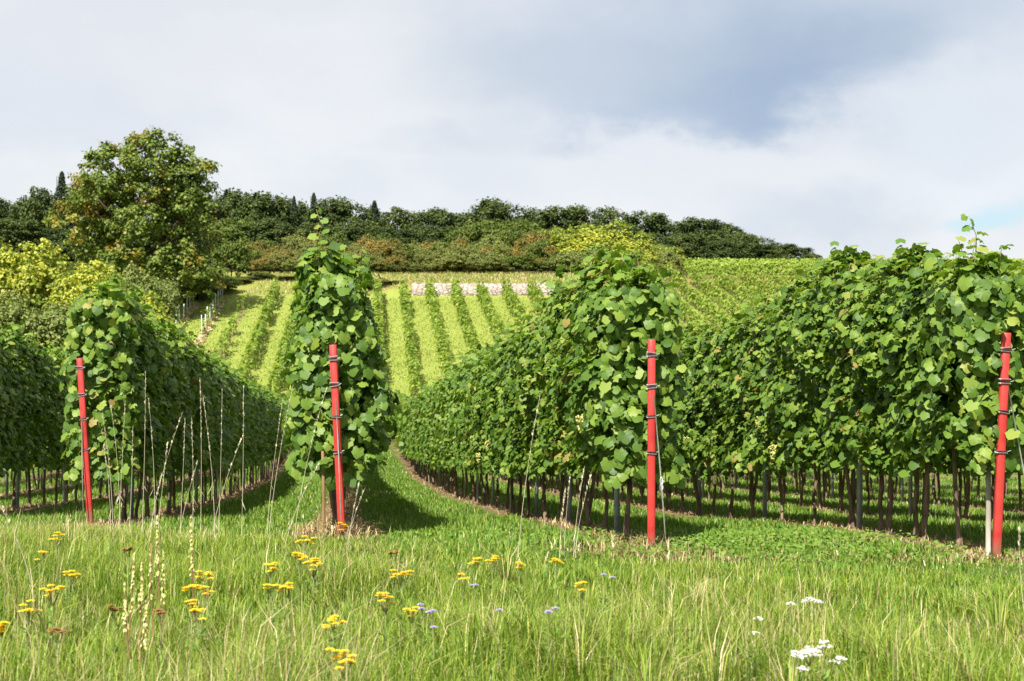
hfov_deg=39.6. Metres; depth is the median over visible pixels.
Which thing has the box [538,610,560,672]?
violet flower
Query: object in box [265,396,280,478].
grape vine
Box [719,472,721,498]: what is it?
grape vine
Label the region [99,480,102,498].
grape vine
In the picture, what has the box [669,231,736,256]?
forest tree
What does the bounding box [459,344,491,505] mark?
grape vine
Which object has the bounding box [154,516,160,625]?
flower spike
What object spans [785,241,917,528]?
grape vine
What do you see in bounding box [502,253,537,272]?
scrub bush
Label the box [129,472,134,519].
metal stake
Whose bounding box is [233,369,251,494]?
grape vine
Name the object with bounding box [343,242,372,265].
scrub bush
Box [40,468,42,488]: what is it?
metal stake
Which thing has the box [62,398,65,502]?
metal stake
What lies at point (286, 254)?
scrub bush
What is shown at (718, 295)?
vine row
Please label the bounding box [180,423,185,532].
dry grass stalk
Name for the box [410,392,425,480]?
grape vine
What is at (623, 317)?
grape vine
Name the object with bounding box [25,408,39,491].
grape vine
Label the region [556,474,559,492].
grape vine
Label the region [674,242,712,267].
forest tree
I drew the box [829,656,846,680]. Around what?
white flower
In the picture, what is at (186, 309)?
young vine
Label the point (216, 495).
metal stake
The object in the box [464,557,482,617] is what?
yellow flower
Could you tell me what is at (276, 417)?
grape vine
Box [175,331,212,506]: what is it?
grape vine
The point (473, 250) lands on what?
scrub bush
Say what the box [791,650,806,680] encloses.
white flower
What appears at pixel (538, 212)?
forest tree
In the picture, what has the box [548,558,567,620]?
yellow flower
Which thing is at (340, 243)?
scrub bush
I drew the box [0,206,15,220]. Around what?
forest tree
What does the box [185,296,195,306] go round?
young vine
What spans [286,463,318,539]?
dry grass stalk
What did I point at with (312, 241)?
scrub bush
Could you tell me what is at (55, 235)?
forest tree
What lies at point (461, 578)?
yellow flower
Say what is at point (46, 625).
grass tuft
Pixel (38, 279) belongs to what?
yellow bush
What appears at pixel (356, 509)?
dry grass stalk
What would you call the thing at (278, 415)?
grape vine
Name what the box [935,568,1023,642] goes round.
grass tuft
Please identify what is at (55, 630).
brown flower
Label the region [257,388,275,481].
grape vine
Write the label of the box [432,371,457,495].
grape vine
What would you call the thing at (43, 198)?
forest tree
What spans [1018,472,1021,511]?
grape vine
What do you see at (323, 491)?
wooden prop
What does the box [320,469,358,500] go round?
grape vine
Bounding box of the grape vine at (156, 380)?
[81,298,165,520]
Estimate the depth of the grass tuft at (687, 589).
8.20 m
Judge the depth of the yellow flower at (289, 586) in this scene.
6.86 m
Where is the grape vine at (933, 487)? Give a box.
[932,472,940,504]
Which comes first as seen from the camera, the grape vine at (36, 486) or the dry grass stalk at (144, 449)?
the dry grass stalk at (144, 449)
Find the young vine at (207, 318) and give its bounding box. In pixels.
[201,307,214,325]
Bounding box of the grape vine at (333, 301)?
[280,207,399,526]
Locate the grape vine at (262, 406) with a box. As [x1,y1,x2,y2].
[248,379,268,485]
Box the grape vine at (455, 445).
[445,356,475,499]
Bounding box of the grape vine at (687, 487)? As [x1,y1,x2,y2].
[686,478,688,495]
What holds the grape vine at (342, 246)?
on the ground at (396, 342)
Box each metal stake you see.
[5,470,7,494]
[16,400,19,509]
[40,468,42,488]
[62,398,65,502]
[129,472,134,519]
[168,469,171,511]
[195,468,198,503]
[215,469,217,499]
[243,468,244,488]
[438,468,440,485]
[476,467,478,500]
[491,475,494,505]
[510,477,513,511]
[534,464,538,518]
[567,474,572,522]
[614,488,619,532]
[696,389,701,515]
[702,478,703,498]
[762,364,766,518]
[817,467,820,506]
[831,473,833,498]
[856,386,862,528]
[900,477,903,503]
[908,476,912,517]
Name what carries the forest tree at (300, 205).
on the ground at (396, 342)
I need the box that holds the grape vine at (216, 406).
[176,346,226,503]
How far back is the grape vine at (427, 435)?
35.28 m
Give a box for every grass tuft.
[0,583,103,648]
[0,608,56,672]
[97,542,153,582]
[172,630,298,678]
[276,526,333,570]
[350,635,476,680]
[458,538,532,583]
[509,608,636,680]
[564,625,740,680]
[643,617,803,680]
[662,572,716,610]
[727,631,848,680]
[829,611,973,680]
[904,632,1022,680]
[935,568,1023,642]
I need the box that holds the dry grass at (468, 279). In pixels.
[246,271,682,294]
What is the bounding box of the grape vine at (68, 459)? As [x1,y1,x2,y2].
[33,344,74,503]
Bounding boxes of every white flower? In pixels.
[739,631,757,680]
[748,617,772,680]
[780,601,802,646]
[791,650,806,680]
[793,646,822,680]
[799,666,808,680]
[802,597,823,660]
[811,639,836,680]
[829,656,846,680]
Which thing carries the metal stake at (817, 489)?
on the ground at (396, 342)
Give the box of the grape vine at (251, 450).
[235,381,256,492]
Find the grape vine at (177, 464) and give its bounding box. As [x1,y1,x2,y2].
[134,321,195,515]
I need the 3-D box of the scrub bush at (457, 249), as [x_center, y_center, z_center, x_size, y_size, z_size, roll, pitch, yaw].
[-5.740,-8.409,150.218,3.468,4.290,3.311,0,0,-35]
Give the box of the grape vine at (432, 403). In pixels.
[424,372,446,490]
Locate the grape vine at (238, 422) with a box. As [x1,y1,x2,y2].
[207,364,245,497]
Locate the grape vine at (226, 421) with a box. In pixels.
[191,349,230,501]
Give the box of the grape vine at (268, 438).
[255,390,273,482]
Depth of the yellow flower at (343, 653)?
5.55 m
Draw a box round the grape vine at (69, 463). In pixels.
[41,380,72,501]
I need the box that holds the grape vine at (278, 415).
[267,389,280,466]
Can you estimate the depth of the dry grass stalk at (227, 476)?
11.74 m
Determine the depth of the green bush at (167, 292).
99.47 m
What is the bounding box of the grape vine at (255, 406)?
[240,376,261,490]
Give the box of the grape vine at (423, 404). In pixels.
[418,385,436,483]
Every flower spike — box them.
[121,582,129,663]
[127,552,135,653]
[137,599,148,678]
[138,560,144,665]
[147,535,154,643]
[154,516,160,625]
[160,550,167,641]
[188,515,195,636]
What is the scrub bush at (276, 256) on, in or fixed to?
on the ground at (396, 342)
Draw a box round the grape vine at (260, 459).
[246,385,264,487]
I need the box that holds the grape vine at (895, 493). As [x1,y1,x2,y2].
[893,476,897,501]
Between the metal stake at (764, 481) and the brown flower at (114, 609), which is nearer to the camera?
the brown flower at (114, 609)
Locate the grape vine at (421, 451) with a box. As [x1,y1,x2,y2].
[416,388,435,484]
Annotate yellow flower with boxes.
[0,621,8,680]
[17,599,41,677]
[35,551,46,599]
[39,584,66,651]
[46,532,65,574]
[63,570,81,633]
[177,584,200,650]
[179,599,200,662]
[186,608,208,676]
[190,584,213,654]
[195,570,220,639]
[261,584,281,629]
[262,562,277,625]
[277,582,294,639]
[293,552,310,609]
[296,535,316,595]
[302,557,322,619]
[321,614,346,671]
[321,647,347,680]
[333,522,350,564]
[335,654,356,680]
[374,592,393,665]
[390,569,413,632]
[403,606,423,665]
[454,572,468,647]
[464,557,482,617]
[480,555,498,620]
[508,561,526,624]
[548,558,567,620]
[575,581,593,631]
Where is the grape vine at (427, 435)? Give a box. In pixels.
[423,386,443,489]
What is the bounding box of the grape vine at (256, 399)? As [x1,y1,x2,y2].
[244,383,264,488]
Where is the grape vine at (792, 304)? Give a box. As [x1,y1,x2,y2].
[760,267,864,524]
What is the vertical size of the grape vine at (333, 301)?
3.004 m
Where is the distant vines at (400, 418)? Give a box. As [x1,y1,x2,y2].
[4,389,1023,499]
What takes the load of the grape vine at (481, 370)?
on the ground at (396, 342)
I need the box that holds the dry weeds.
[0,470,1023,566]
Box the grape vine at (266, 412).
[251,385,268,485]
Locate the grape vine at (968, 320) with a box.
[877,214,1023,546]
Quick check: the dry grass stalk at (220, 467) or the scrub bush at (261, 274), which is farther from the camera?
the scrub bush at (261, 274)
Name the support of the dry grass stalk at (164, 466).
on the ground at (396, 342)
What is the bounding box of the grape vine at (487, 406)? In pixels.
[481,341,540,513]
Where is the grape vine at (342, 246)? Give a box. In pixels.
[318,244,377,523]
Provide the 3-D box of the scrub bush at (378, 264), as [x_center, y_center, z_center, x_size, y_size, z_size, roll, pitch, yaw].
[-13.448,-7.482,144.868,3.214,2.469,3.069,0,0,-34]
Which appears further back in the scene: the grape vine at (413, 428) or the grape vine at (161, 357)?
the grape vine at (413, 428)
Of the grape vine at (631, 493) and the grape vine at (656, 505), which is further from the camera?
the grape vine at (631, 493)
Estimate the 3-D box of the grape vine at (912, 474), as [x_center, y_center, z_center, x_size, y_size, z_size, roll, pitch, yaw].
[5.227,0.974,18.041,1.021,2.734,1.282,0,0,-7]
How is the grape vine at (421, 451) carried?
on the ground at (396, 342)
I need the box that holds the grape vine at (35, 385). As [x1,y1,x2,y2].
[0,321,48,509]
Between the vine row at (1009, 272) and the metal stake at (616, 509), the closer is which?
the metal stake at (616, 509)
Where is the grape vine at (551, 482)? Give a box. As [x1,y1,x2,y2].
[549,476,553,491]
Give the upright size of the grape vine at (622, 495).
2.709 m
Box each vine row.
[212,292,249,361]
[237,277,280,378]
[265,281,304,397]
[372,279,386,381]
[398,276,421,397]
[424,276,453,374]
[449,278,482,357]
[473,278,508,342]
[501,277,529,327]
[526,276,545,314]
[553,276,562,290]
[631,271,685,330]
[640,259,715,331]
[665,261,736,326]
[683,261,1023,278]
[684,259,1021,275]
[684,260,1023,277]
[685,257,1021,260]
[685,259,1023,274]
[687,265,763,316]
[688,257,1019,262]
[712,266,774,315]
[736,265,779,298]
[758,265,797,291]
[784,265,810,287]
[809,265,835,280]
[1001,268,1019,275]
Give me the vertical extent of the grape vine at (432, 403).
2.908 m
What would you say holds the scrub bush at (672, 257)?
on the ground at (396, 342)
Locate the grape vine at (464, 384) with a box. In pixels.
[455,356,486,503]
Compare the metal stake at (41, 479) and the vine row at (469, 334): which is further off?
the vine row at (469, 334)
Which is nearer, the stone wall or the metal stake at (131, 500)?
the metal stake at (131, 500)
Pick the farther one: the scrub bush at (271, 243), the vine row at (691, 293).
the scrub bush at (271, 243)
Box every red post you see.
[76,358,93,524]
[329,345,345,535]
[646,340,666,548]
[991,333,1023,556]
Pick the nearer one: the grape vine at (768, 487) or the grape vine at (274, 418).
the grape vine at (768, 487)
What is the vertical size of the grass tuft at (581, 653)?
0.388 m
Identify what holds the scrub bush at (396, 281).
on the ground at (396, 342)
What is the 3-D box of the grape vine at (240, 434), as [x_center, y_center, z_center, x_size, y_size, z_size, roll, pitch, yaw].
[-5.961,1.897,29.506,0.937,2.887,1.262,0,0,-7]
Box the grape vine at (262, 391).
[253,380,271,457]
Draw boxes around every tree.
[0,197,19,213]
[0,197,51,239]
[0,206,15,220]
[0,218,46,254]
[6,224,79,261]
[15,186,80,246]
[43,127,226,298]
[44,246,88,264]
[48,171,77,248]
[73,183,108,248]
[185,198,233,245]
[194,217,256,266]
[202,187,259,230]
[225,190,298,240]
[229,215,294,247]
[261,223,311,248]
[265,197,320,227]
[291,196,300,227]
[291,221,348,244]
[299,198,353,237]
[305,193,316,226]
[316,195,382,236]
[339,225,381,245]
[346,206,396,226]
[352,226,408,242]
[368,200,380,222]
[368,206,426,235]
[385,225,437,245]
[404,206,462,244]
[412,226,458,243]
[443,218,503,241]
[452,199,514,227]
[475,195,546,230]
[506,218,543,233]
[512,207,558,229]
[528,205,588,233]
[558,202,608,233]
[568,218,634,251]
[585,205,647,236]
[612,210,669,241]
[643,219,688,244]
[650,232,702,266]
[664,216,724,267]
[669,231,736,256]
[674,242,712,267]
[695,238,754,259]
[710,222,744,239]
[715,230,765,253]
[730,244,775,259]
[741,233,789,257]
[754,247,792,258]
[771,242,798,256]
[786,246,813,259]
[798,253,822,259]
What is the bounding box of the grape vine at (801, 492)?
[770,362,829,506]
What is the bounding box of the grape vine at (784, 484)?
[758,377,810,503]
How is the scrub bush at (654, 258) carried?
on the ground at (396, 342)
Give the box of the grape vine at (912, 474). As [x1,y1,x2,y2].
[891,315,966,511]
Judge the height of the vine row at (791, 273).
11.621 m
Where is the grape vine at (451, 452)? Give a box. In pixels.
[443,357,468,496]
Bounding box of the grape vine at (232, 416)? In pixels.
[199,357,238,499]
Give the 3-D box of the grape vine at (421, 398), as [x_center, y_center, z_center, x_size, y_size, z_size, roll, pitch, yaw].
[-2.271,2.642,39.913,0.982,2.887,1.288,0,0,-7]
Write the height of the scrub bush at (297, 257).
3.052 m
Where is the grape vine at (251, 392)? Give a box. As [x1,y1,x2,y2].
[237,377,260,491]
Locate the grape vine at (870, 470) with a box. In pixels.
[863,343,932,515]
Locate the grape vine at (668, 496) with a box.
[662,378,688,510]
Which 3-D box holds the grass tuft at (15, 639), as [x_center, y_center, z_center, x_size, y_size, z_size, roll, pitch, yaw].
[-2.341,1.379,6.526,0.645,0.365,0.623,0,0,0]
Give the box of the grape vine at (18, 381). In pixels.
[0,329,34,477]
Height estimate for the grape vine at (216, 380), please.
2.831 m
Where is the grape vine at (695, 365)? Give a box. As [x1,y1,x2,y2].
[676,318,749,516]
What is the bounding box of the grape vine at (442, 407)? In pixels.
[435,374,468,496]
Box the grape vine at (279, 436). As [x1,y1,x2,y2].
[269,400,284,475]
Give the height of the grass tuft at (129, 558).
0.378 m
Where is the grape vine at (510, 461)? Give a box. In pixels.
[497,315,555,519]
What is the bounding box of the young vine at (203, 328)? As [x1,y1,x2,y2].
[199,319,209,333]
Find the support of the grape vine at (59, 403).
on the ground at (396, 342)
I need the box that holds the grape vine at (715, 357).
[687,312,772,518]
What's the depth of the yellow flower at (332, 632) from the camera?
6.26 m
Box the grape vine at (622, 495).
[621,485,623,502]
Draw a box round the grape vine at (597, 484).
[595,474,598,499]
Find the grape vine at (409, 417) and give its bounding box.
[407,395,421,477]
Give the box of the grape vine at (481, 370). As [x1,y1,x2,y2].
[465,342,498,507]
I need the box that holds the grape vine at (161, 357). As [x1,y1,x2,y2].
[95,302,176,519]
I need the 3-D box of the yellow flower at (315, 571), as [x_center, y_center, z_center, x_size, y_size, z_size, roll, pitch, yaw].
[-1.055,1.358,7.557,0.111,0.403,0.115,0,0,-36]
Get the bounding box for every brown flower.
[42,627,67,680]
[99,603,123,673]
[120,546,134,592]
[153,609,169,679]
[385,550,400,604]
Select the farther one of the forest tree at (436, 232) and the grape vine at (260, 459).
the forest tree at (436, 232)
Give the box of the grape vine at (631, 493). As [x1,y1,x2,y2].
[631,480,632,504]
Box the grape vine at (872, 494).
[870,474,873,501]
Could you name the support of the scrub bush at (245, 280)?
on the ground at (396, 342)
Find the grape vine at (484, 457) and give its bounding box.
[470,336,509,509]
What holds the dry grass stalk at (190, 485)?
on the ground at (396, 342)
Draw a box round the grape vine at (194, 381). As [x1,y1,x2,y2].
[161,319,206,509]
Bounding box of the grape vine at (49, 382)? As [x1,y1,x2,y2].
[0,332,63,506]
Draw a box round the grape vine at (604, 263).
[546,245,637,531]
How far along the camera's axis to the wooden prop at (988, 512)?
10.60 m
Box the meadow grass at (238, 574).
[0,497,1023,680]
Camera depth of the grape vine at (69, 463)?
25.41 m
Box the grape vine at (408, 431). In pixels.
[404,397,418,475]
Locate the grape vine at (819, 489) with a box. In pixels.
[790,341,838,508]
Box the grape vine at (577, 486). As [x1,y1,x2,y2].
[566,390,590,497]
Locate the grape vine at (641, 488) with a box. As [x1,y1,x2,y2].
[639,485,644,504]
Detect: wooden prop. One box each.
[321,451,324,531]
[985,463,990,554]
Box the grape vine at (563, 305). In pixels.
[534,266,604,529]
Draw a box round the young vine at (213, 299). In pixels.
[208,294,223,307]
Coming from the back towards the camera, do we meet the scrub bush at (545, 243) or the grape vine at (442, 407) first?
the scrub bush at (545, 243)
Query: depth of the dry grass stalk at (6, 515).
8.02 m
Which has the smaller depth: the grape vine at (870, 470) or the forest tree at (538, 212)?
the grape vine at (870, 470)
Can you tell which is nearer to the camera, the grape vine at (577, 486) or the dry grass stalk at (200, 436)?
the dry grass stalk at (200, 436)
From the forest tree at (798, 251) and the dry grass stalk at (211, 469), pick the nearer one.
the dry grass stalk at (211, 469)
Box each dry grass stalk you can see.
[0,505,36,600]
[102,412,113,532]
[103,444,111,529]
[110,404,119,515]
[116,400,125,529]
[126,425,133,526]
[141,371,146,528]
[148,398,158,526]
[151,412,182,523]
[154,442,167,527]
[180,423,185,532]
[181,460,197,523]
[191,416,196,527]
[199,380,202,530]
[203,397,214,536]
[212,435,242,533]
[217,389,222,521]
[241,386,244,535]
[267,401,282,530]
[269,388,292,532]
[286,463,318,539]
[294,388,326,538]
[345,482,359,545]
[346,487,365,546]
[517,393,540,570]
[559,487,565,557]
[564,474,570,555]
[573,467,584,558]
[575,475,590,556]
[1018,525,1023,610]
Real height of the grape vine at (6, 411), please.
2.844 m
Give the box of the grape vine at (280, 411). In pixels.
[271,395,284,474]
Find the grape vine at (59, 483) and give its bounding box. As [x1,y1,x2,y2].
[58,469,62,486]
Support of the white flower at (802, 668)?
on the ground at (396, 342)
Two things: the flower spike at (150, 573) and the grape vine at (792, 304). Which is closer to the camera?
the flower spike at (150, 573)
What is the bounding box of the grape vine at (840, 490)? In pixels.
[811,360,866,511]
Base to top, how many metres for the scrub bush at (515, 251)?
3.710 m
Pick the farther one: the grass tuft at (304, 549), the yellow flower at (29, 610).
the grass tuft at (304, 549)
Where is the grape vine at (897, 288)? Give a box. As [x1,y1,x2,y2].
[844,238,979,539]
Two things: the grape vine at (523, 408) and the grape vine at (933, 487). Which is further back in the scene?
the grape vine at (933, 487)
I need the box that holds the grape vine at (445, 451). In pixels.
[438,375,474,498]
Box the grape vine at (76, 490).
[61,411,77,500]
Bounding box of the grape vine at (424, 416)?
[420,388,439,485]
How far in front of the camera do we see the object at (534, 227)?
169.41 m
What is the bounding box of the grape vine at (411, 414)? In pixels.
[407,394,422,478]
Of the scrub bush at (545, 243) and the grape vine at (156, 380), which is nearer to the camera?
the grape vine at (156, 380)
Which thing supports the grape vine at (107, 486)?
on the ground at (396, 342)
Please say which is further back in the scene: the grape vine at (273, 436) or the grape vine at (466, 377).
the grape vine at (273, 436)
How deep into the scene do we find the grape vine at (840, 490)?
20.94 m
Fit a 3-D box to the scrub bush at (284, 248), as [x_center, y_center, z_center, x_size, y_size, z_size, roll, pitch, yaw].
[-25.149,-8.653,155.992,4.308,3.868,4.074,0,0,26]
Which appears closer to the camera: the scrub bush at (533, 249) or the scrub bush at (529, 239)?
the scrub bush at (533, 249)
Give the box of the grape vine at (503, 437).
[493,325,558,517]
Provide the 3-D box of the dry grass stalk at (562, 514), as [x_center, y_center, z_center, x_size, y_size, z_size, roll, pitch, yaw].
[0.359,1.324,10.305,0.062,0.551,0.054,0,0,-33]
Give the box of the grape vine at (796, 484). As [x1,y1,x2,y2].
[790,468,800,494]
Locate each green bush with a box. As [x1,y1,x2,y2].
[28,258,73,270]
[61,261,93,278]
[119,260,182,323]
[165,270,224,299]
[200,273,243,292]
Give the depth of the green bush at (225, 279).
128.61 m
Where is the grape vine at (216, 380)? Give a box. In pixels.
[200,346,225,503]
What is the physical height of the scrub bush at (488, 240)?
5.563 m
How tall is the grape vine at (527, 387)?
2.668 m
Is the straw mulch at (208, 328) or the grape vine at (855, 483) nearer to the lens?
the grape vine at (855, 483)
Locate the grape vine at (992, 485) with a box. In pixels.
[948,440,994,519]
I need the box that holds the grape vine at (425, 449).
[421,379,441,487]
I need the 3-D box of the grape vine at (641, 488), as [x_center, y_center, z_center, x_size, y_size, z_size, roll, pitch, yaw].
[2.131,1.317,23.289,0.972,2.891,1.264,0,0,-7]
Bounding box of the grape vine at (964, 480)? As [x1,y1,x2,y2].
[942,462,965,496]
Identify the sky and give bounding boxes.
[0,0,1023,259]
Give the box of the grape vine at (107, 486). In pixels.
[106,381,116,497]
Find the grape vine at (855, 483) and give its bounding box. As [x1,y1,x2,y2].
[850,470,856,499]
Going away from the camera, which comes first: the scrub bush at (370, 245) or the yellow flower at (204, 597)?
the yellow flower at (204, 597)
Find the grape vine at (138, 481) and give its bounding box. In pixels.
[137,470,138,489]
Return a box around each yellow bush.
[0,238,74,336]
[44,260,175,359]
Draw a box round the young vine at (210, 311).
[206,306,216,317]
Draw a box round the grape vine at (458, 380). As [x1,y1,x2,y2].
[447,358,475,500]
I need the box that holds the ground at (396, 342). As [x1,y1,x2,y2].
[0,248,1023,680]
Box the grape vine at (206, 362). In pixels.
[176,341,218,505]
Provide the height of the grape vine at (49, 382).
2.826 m
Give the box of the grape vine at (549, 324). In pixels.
[528,273,603,524]
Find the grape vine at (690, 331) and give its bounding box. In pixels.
[663,322,733,515]
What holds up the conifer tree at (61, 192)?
on the ground at (396, 342)
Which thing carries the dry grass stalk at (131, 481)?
on the ground at (396, 342)
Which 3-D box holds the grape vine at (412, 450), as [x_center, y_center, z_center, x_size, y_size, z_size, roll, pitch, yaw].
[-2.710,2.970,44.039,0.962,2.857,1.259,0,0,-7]
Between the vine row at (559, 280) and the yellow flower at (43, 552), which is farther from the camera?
the vine row at (559, 280)
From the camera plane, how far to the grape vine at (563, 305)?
13.87 m
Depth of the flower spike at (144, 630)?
6.08 m
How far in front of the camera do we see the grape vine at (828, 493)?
28.87 m
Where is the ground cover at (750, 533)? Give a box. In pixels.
[357,522,1023,572]
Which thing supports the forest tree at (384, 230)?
on the ground at (396, 342)
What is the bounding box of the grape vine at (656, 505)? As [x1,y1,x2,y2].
[655,484,657,507]
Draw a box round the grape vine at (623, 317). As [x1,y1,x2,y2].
[563,251,697,535]
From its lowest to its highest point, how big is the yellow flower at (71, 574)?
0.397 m
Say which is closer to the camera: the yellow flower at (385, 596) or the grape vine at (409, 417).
the yellow flower at (385, 596)
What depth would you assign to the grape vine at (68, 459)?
24.36 m
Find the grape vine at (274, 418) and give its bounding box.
[262,388,278,480]
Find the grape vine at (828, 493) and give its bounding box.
[821,469,830,498]
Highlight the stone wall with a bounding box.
[412,283,577,295]
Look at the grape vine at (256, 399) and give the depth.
35.44 m
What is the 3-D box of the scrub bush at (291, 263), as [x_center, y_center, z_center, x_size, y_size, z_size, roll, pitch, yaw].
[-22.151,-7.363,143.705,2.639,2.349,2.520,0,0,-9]
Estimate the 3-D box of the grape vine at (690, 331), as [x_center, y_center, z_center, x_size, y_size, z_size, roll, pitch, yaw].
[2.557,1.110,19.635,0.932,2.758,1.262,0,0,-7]
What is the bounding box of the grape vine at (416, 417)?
[413,389,429,481]
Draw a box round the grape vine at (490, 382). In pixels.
[484,329,541,516]
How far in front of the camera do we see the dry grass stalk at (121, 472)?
12.10 m
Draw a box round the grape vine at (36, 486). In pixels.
[33,431,42,489]
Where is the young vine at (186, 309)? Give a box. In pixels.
[180,305,191,315]
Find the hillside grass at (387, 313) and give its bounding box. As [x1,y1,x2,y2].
[168,296,684,395]
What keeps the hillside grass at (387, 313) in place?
on the ground at (396, 342)
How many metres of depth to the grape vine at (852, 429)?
12.79 m
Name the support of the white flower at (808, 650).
on the ground at (396, 342)
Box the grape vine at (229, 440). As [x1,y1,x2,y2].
[198,359,234,500]
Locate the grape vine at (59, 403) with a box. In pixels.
[21,341,71,504]
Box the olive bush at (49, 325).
[0,286,94,359]
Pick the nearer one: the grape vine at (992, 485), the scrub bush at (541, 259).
the grape vine at (992, 485)
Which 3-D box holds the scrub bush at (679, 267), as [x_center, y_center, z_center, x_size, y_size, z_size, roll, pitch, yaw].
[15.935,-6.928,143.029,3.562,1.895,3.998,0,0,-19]
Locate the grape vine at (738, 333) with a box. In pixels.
[704,303,797,518]
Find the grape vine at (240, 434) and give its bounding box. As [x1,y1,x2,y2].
[206,363,246,498]
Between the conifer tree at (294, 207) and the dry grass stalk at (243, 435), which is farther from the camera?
the conifer tree at (294, 207)
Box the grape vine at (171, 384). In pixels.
[117,320,186,519]
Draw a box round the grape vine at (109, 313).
[56,275,157,521]
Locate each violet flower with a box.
[415,603,426,664]
[419,609,437,673]
[422,625,442,680]
[468,584,478,630]
[496,609,511,668]
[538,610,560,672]
[542,607,566,677]
[595,573,609,621]
[604,576,616,619]
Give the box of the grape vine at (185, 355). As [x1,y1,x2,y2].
[143,333,199,514]
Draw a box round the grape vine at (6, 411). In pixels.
[0,329,20,475]
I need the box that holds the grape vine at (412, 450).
[408,390,423,478]
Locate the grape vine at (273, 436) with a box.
[260,394,275,480]
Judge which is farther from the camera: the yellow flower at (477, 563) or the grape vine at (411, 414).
the grape vine at (411, 414)
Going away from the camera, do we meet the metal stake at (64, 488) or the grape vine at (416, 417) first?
the metal stake at (64, 488)
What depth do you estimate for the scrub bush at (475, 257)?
145.56 m
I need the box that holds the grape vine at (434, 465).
[429,379,449,491]
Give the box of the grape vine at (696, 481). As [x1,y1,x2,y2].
[684,377,697,497]
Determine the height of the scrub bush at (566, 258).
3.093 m
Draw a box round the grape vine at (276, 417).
[264,388,279,478]
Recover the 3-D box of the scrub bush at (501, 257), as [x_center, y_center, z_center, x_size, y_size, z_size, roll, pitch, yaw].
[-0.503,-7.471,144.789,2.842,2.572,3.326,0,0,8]
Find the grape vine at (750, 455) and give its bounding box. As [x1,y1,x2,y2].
[730,292,830,521]
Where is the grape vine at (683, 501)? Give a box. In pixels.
[661,345,716,512]
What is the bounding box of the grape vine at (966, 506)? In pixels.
[920,398,969,520]
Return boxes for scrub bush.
[209,236,255,277]
[230,277,253,281]
[246,240,268,251]
[247,250,265,272]
[247,270,276,278]
[249,255,279,271]
[253,248,274,254]
[263,240,278,248]
[264,251,295,271]
[269,250,289,272]
[270,244,299,251]
[275,275,294,278]
[280,256,299,272]
[281,230,306,269]
[281,250,301,270]
[291,249,302,260]
[297,231,324,248]
[298,237,324,257]
[315,231,348,247]
[316,242,346,252]
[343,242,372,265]
[349,253,363,265]
[350,251,383,272]
[352,232,372,246]
[360,238,392,253]
[367,255,393,272]
[369,238,406,271]
[371,233,393,243]
[371,278,393,286]
[379,254,409,273]
[384,280,407,282]
[396,263,426,272]
[400,243,412,253]
[402,249,419,270]
[408,240,422,268]
[410,243,432,269]
[413,251,437,272]
[421,240,440,250]
[422,259,461,272]
[429,240,450,251]
[430,241,449,261]
[433,250,473,272]
[442,241,469,271]
[444,221,489,244]
[450,235,472,252]
[461,262,483,272]
[462,243,484,258]
[467,253,494,272]
[469,241,479,247]
[475,234,505,248]
[475,254,513,273]
[477,246,493,269]
[483,221,531,241]
[484,239,512,271]
[496,227,515,247]
[497,255,519,272]
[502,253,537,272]
[509,246,528,271]
[514,231,553,247]
[519,242,544,269]
[530,257,549,272]
[532,237,555,270]
[534,260,564,272]
[537,225,562,269]
[542,241,564,258]
[546,230,595,269]
[547,251,585,272]
[556,224,575,241]
[568,255,585,270]
[574,250,597,265]
[605,230,657,261]
[632,260,655,266]
[636,246,685,264]
[645,263,664,270]
[648,244,662,259]
[656,248,683,266]
[656,263,684,275]
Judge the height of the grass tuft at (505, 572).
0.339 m
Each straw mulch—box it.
[180,301,198,327]
[194,299,225,346]
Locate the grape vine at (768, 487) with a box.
[758,404,792,502]
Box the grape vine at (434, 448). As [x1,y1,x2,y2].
[429,374,455,494]
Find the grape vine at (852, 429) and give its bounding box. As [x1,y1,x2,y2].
[821,255,951,533]
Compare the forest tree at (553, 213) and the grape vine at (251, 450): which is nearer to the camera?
the grape vine at (251, 450)
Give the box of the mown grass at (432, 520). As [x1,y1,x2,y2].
[0,446,1023,613]
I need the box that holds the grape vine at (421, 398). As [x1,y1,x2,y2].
[414,384,431,483]
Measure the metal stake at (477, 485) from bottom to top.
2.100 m
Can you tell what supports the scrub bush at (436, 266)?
on the ground at (396, 342)
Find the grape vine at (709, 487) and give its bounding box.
[708,471,726,498]
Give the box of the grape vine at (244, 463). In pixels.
[217,369,248,495]
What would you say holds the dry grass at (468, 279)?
on the ground at (396, 342)
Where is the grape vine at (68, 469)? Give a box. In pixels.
[67,462,105,499]
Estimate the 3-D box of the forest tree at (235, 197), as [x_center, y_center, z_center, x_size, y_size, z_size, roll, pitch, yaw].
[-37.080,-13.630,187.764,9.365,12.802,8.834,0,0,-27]
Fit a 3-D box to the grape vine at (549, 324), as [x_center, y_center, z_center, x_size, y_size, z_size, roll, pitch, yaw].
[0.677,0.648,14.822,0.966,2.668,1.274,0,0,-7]
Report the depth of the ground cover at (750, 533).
11.25 m
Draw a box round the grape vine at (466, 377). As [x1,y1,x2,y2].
[452,355,480,502]
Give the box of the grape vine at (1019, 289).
[1013,272,1023,426]
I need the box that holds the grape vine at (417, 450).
[413,385,431,482]
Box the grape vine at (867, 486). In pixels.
[826,399,888,514]
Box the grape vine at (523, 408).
[503,306,588,520]
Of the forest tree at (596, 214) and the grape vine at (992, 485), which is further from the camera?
the forest tree at (596, 214)
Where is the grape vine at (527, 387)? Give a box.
[514,287,597,521]
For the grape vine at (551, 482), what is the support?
on the ground at (396, 342)
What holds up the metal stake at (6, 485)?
on the ground at (396, 342)

